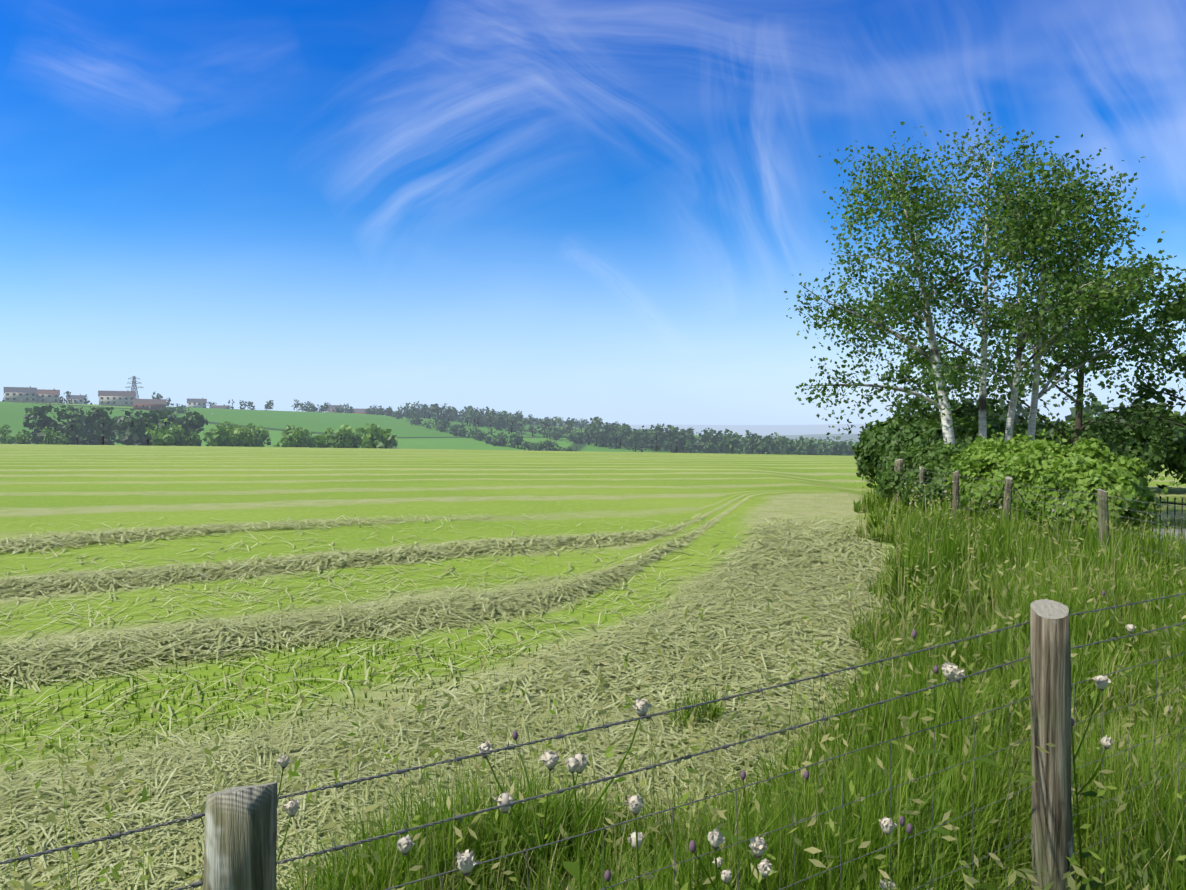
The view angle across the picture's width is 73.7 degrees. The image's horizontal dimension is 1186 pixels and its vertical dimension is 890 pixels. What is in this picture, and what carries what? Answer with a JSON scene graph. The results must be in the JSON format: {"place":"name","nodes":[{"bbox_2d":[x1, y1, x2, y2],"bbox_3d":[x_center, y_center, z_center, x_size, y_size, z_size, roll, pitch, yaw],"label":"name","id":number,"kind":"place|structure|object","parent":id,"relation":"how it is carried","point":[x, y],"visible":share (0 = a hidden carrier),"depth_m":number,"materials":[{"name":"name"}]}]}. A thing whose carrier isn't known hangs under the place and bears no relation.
{"place":"outdoors","nodes":[
{"label":"outdoors","id":0,"kind":"place"},
{"bbox_2d":[4,386,36,402],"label":"house","id":1,"kind":"structure","parent":0,"point":[19,394],"depth_m":455.84,"materials":[{"name":"beige paint"}]},
{"bbox_2d":[0,467,1185,889],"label":"long grass","id":2,"kind":"structure","parent":0,"point":[944,567],"depth_m":2.93,"materials":[{"name":"green plant"}]},
{"bbox_2d":[0,401,1185,887],"bbox_3d":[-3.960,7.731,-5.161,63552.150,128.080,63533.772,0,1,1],"label":"ground","id":3,"kind":"structure","parent":0,"point":[424,471],"depth_m":14.07,"materials":[{"name":"green plant"}]},
{"bbox_2d":[36,388,59,402],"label":"house","id":4,"kind":"structure","parent":3,"relation":"on","point":[46,396],"depth_m":471.49,"materials":[{"name":"beige paint"}]},
{"bbox_2d":[66,394,83,403],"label":"house","id":5,"kind":"structure","parent":3,"relation":"on","point":[79,399],"depth_m":506.86,"materials":[{"name":"grey"}]},
{"bbox_2d":[39,418,190,445],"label":"tree trunks","id":6,"kind":"object","parent":3,"relation":"on","point":[102,443],"visible":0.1,"depth_m":247.20,"materials":[{"name":"brown wood"}]},
{"bbox_2d":[19,403,207,445],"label":"trees","id":7,"kind":"object","parent":6,"relation":"on","point":[81,423],"visible":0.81,"depth_m":245.89,"materials":[{"name":"green plant"}]},
{"bbox_2d":[98,390,135,405],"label":"house","id":8,"kind":"structure","parent":3,"relation":"on","point":[117,398],"depth_m":481.89,"materials":[{"name":"beige paint"}]},
{"bbox_2d":[125,376,142,398],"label":"pylon","id":9,"kind":"object","parent":3,"relation":"on","point":[134,383],"visible":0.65,"depth_m":563.48,"materials":[{"name":"silver metal"}]},
{"bbox_2d":[133,398,166,409],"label":"house","id":10,"kind":"structure","parent":3,"relation":"on","point":[148,404],"depth_m":469.95,"materials":[{"name":"brown"}]},
{"bbox_2d":[5,432,375,447],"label":"tree trunks","id":11,"kind":"object","parent":3,"relation":"on","point":[220,445],"visible":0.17,"depth_m":216.15,"materials":[{"name":"brown wood"}]},
{"bbox_2d":[187,397,206,407],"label":"house","id":12,"kind":"structure","parent":3,"relation":"on","point":[198,403],"depth_m":560.41,"materials":[{"name":"grey"}]},
{"bbox_2d":[0,418,398,448],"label":"bushes","id":13,"kind":"object","parent":3,"relation":"on","point":[235,435],"visible":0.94,"depth_m":215.97,"materials":[{"name":"green plant"}]},
{"bbox_2d":[211,404,227,408],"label":"house","id":14,"kind":"structure","parent":3,"relation":"on","point":[221,406],"depth_m":592.01,"materials":[{"name":"grey"}]},
{"bbox_2d":[203,782,276,889],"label":"fence post","id":15,"kind":"object","parent":3,"relation":"on","point":[240,847],"visible":1,"depth_m":1.09,"materials":[{"name":"grey wood"}]},
{"bbox_2d":[276,753,299,865],"bbox_3d":[-0.680,1.150,1.699,0.314,0.992,0.203,1,2,41],"label":"thistle","id":16,"kind":"object","parent":3,"relation":"on","point":[291,807],"visible":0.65,"depth_m":1.79,"materials":[{"name":"white plant"}]},
{"bbox_2d":[327,404,343,412],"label":"farmhouse","id":17,"kind":"object","parent":3,"relation":"on","point":[331,409],"visible":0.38,"depth_m":639.01,"materials":[{"name":"brown"}]},
{"bbox_2d":[351,408,375,414],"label":"farm barn","id":18,"kind":"structure","parent":3,"relation":"on","point":[360,411],"depth_m":649.54,"materials":[{"name":"grey"}]},
{"bbox_2d":[396,835,478,889],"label":"thistle","id":19,"kind":"object","parent":3,"relation":"on","point":[466,861],"visible":1,"depth_m":1.35,"materials":[{"name":"white plant"}]},
{"bbox_2d":[0,640,900,889],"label":"field stubble","id":20,"kind":"object","parent":3,"relation":"on","point":[174,703],"visible":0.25,"depth_m":4.92,"materials":[{"name":"green plant"}]},
{"bbox_2d":[0,512,954,889],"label":"hay swath strands","id":21,"kind":"object","parent":3,"relation":"on","point":[734,612],"visible":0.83,"depth_m":5.03,"materials":[{"name":"plant"}]},
{"bbox_2d":[477,731,587,889],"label":"thistle","id":22,"kind":"object","parent":3,"relation":"on","point":[550,758],"visible":0.83,"depth_m":1.89,"materials":[{"name":"green plant"}]},
{"bbox_2d":[494,697,651,889],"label":"thistle","id":23,"kind":"object","parent":3,"relation":"on","point":[573,869],"visible":0.94,"depth_m":1.65,"materials":[{"name":"green plant"}]},
{"bbox_2d":[413,409,819,453],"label":"wood trunks","id":24,"kind":"object","parent":3,"relation":"on","point":[596,437],"visible":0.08,"depth_m":438.75,"materials":[{"name":"brown plant"}]},
{"bbox_2d":[401,401,858,455],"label":"tree line","id":25,"kind":"object","parent":24,"relation":"on","point":[609,434],"visible":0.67,"depth_m":416.44,"materials":[{"name":"green plant"}]},
{"bbox_2d":[604,795,644,889],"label":"thistle","id":26,"kind":"object","parent":3,"relation":"on","point":[635,802],"visible":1,"depth_m":1.67,"materials":[{"name":"white plant"}]},
{"bbox_2d":[689,829,771,889],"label":"thistle","id":27,"kind":"object","parent":3,"relation":"on","point":[716,838],"visible":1,"depth_m":1.64,"materials":[{"name":"white plant"}]},
{"bbox_2d":[707,770,809,889],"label":"thistle","id":28,"kind":"object","parent":3,"relation":"on","point":[726,874],"visible":0.88,"depth_m":2.06,"materials":[{"name":"green plant"}]},
{"bbox_2d":[879,816,912,889],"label":"thistle","id":29,"kind":"object","parent":3,"relation":"on","point":[888,825],"visible":0.94,"depth_m":2.06,"materials":[{"name":"white plant"}]},
{"bbox_2d":[894,459,903,505],"bbox_3d":[5.918,0.998,15.281,0.192,1.468,0.185,0,1,1],"label":"fence post","id":30,"kind":"object","parent":3,"relation":"on","point":[899,463],"visible":0.27,"depth_m":15.21,"materials":[{"name":"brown wood"}]},
{"bbox_2d":[901,483,913,515],"bbox_3d":[5.274,1.036,13.271,0.188,0.797,0.236,-1,1,-25],"label":"thistle","id":31,"kind":"object","parent":3,"relation":"on","point":[907,498],"visible":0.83,"depth_m":13.32,"materials":[{"name":"green plant"}]},
{"bbox_2d":[919,466,924,510],"bbox_3d":[5.860,1.067,14.133,0.132,1.368,0.111,0,1,1],"label":"fence post","id":32,"kind":"object","parent":3,"relation":"on","point":[921,474],"visible":0.23,"depth_m":14.09,"materials":[{"name":"brown wood"}]},
{"bbox_2d":[876,438,993,513],"bbox_3d":[6.821,0.687,15.430,2.511,1.625,4.218,1,1,28],"label":"hedge bush","id":33,"kind":"object","parent":3,"relation":"on","point":[934,459],"depth_m":14.93,"materials":[{"name":"green plant"}]},
{"bbox_2d":[931,481,953,518],"bbox_3d":[5.477,1.006,12.435,0.301,0.887,0.260,0,1,1],"label":"thistle","id":34,"kind":"object","parent":3,"relation":"on","point":[945,491],"visible":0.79,"depth_m":12.39,"materials":[{"name":"green plant"}]},
{"bbox_2d":[881,332,1008,424],"bbox_3d":[11.702,-0.987,27.206,3.962,5.621,4.189,0,1,1],"label":"garden tree","id":35,"kind":"object","parent":3,"relation":"on","point":[959,412],"depth_m":26.37,"materials":[{"name":"green plant"}]},
{"bbox_2d":[856,417,1041,487],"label":"garden hedge leaves","id":36,"kind":"object","parent":3,"relation":"on","point":[872,456],"visible":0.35,"depth_m":22.95,"materials":[{"name":"green plant"}]},
{"bbox_2d":[952,471,958,517],"bbox_3d":[5.784,1.092,12.636,0.113,1.368,0.107,0,1,1],"label":"fence post","id":37,"kind":"object","parent":3,"relation":"on","point":[956,489],"visible":0.52,"depth_m":12.59,"materials":[{"name":"brown wood"}]},
{"bbox_2d":[912,630,1007,889],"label":"thistle","id":38,"kind":"object","parent":3,"relation":"on","point":[950,670],"visible":0.88,"depth_m":2.29,"materials":[{"name":"green plant"}]},
{"bbox_2d":[784,111,1185,522],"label":"birch clump","id":39,"kind":"object","parent":3,"relation":"on","point":[1070,236],"depth_m":17.28,"materials":[{"name":"green plant"}]},
{"bbox_2d":[988,490,1001,533],"bbox_3d":[5.162,1.041,10.251,0.245,0.890,0.278,0,1,1],"label":"thistle","id":40,"kind":"object","parent":3,"relation":"on","point":[1000,508],"visible":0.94,"depth_m":10.23,"materials":[{"name":"green plant"}]},
{"bbox_2d":[1003,476,1012,526],"bbox_3d":[5.716,1.121,10.940,0.145,1.368,0.111,0,1,1],"label":"fence post","id":41,"kind":"object","parent":3,"relation":"on","point":[1008,485],"visible":0.35,"depth_m":10.89,"materials":[{"name":"brown wood"}]},
{"bbox_2d":[898,467,1185,576],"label":"fence wire","id":42,"kind":"object","parent":41,"relation":"attached to","point":[1062,506],"visible":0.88,"depth_m":9.42,"materials":[{"name":"grey metal"}]},
{"bbox_2d":[852,402,1185,491],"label":"hedge leaves","id":43,"kind":"object","parent":3,"relation":"on","point":[1173,458],"visible":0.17,"depth_m":27.55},
{"bbox_2d":[956,395,1142,429],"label":"distant trees","id":44,"kind":"object","parent":3,"relation":"on","point":[1021,409],"visible":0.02,"depth_m":135.70,"materials":[{"name":"green plant"}]},
{"bbox_2d":[1030,599,1074,889],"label":"fence post","id":45,"kind":"object","parent":3,"relation":"on","point":[1050,693],"visible":1,"depth_m":2.21,"materials":[{"name":"brown wood"}]},
{"bbox_2d":[0,593,1185,889],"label":"wire fence","id":46,"kind":"object","parent":45,"relation":"attached to","point":[398,771],"visible":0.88,"depth_m":1.67,"materials":[{"name":"grey metal"}]},
{"bbox_2d":[943,425,1161,538],"bbox_3d":[7.312,0.664,12.669,2.956,1.802,5.344,0,1,1],"label":"hedge bush","id":47,"kind":"object","parent":3,"relation":"on","point":[1086,467],"depth_m":11.34,"materials":[{"name":"green plant"}]},
{"bbox_2d":[1051,502,1067,546],"bbox_3d":[5.474,1.087,9.299,0.243,0.833,0.161,0,1,1],"label":"thistle","id":48,"kind":"object","parent":3,"relation":"on","point":[1053,510],"visible":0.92,"depth_m":9.24,"materials":[{"name":"green plant"}]},
{"bbox_2d":[966,454,1180,531],"bbox_3d":[8.867,0.858,14.897,2.857,1.846,3.985,-1,1,-31],"label":"hedge bush","id":49,"kind":"object","parent":3,"relation":"on","point":[1162,478],"depth_m":13.49,"materials":[{"name":"green plant"}]},
{"bbox_2d":[972,244,1185,457],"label":"garden tree","id":50,"kind":"object","parent":3,"relation":"on","point":[1103,429],"depth_m":23.07,"materials":[{"name":"green plant"}]},
{"bbox_2d":[1071,675,1113,889],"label":"thistle","id":51,"kind":"object","parent":3,"relation":"on","point":[1101,682],"visible":0.96,"depth_m":2.33,"materials":[{"name":"green plant"}]},
{"bbox_2d":[1097,489,1109,554],"bbox_3d":[5.583,1.162,8.607,0.175,1.368,0.108,0,1,18],"label":"fence post","id":52,"kind":"object","parent":3,"relation":"on","point":[1103,516],"visible":0.4,"depth_m":8.57,"materials":[{"name":"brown wood"}]},
{"bbox_2d":[1089,266,1185,452],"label":"garden tree","id":53,"kind":"object","parent":3,"relation":"on","point":[1177,310],"depth_m":23.02,"materials":[{"name":"green plant"}]},
{"bbox_2d":[1102,590,1185,769],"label":"thistle","id":54,"kind":"object","parent":3,"relation":"on","point":[1130,628],"visible":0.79,"depth_m":3.41,"materials":[{"name":"green plant"}]},
{"bbox_2d":[1118,496,1185,535],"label":"metal gate","id":55,"kind":"structure","parent":3,"relation":"on","point":[1174,503],"depth_m":12.59,"materials":[{"name":"black metal"}]},
{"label":"hedgerow trunks","id":56,"kind":"structure","parent":3,"relation":"on","visible":0},
{"bbox_2d":[78,404,576,450],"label":"hedgerow","id":57,"kind":"object","parent":56,"relation":"on","point":[499,439],"visible":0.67,"depth_m":443.67,"materials":[{"name":"green plant"}]},
{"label":"ridge tree trunks","id":58,"kind":"structure","parent":3,"relation":"on","visible":0},
{"bbox_2d":[2,391,620,428],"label":"ridge tree crowns","id":59,"kind":"object","parent":58,"relation":"on","point":[345,410],"visible":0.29,"depth_m":610.26,"materials":[{"name":"green plant"}]},
{"bbox_2d":[0,0,1185,424],"label":"sky","id":60,"kind":"structure","parent":0,"point":[608,210],"materials":[{"name":"blue"}]},
{"bbox_2d":[1126,529,1185,540],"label":"drive path","id":61,"kind":"structure","parent":0,"point":[1177,531],"depth_m":16.51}
]}

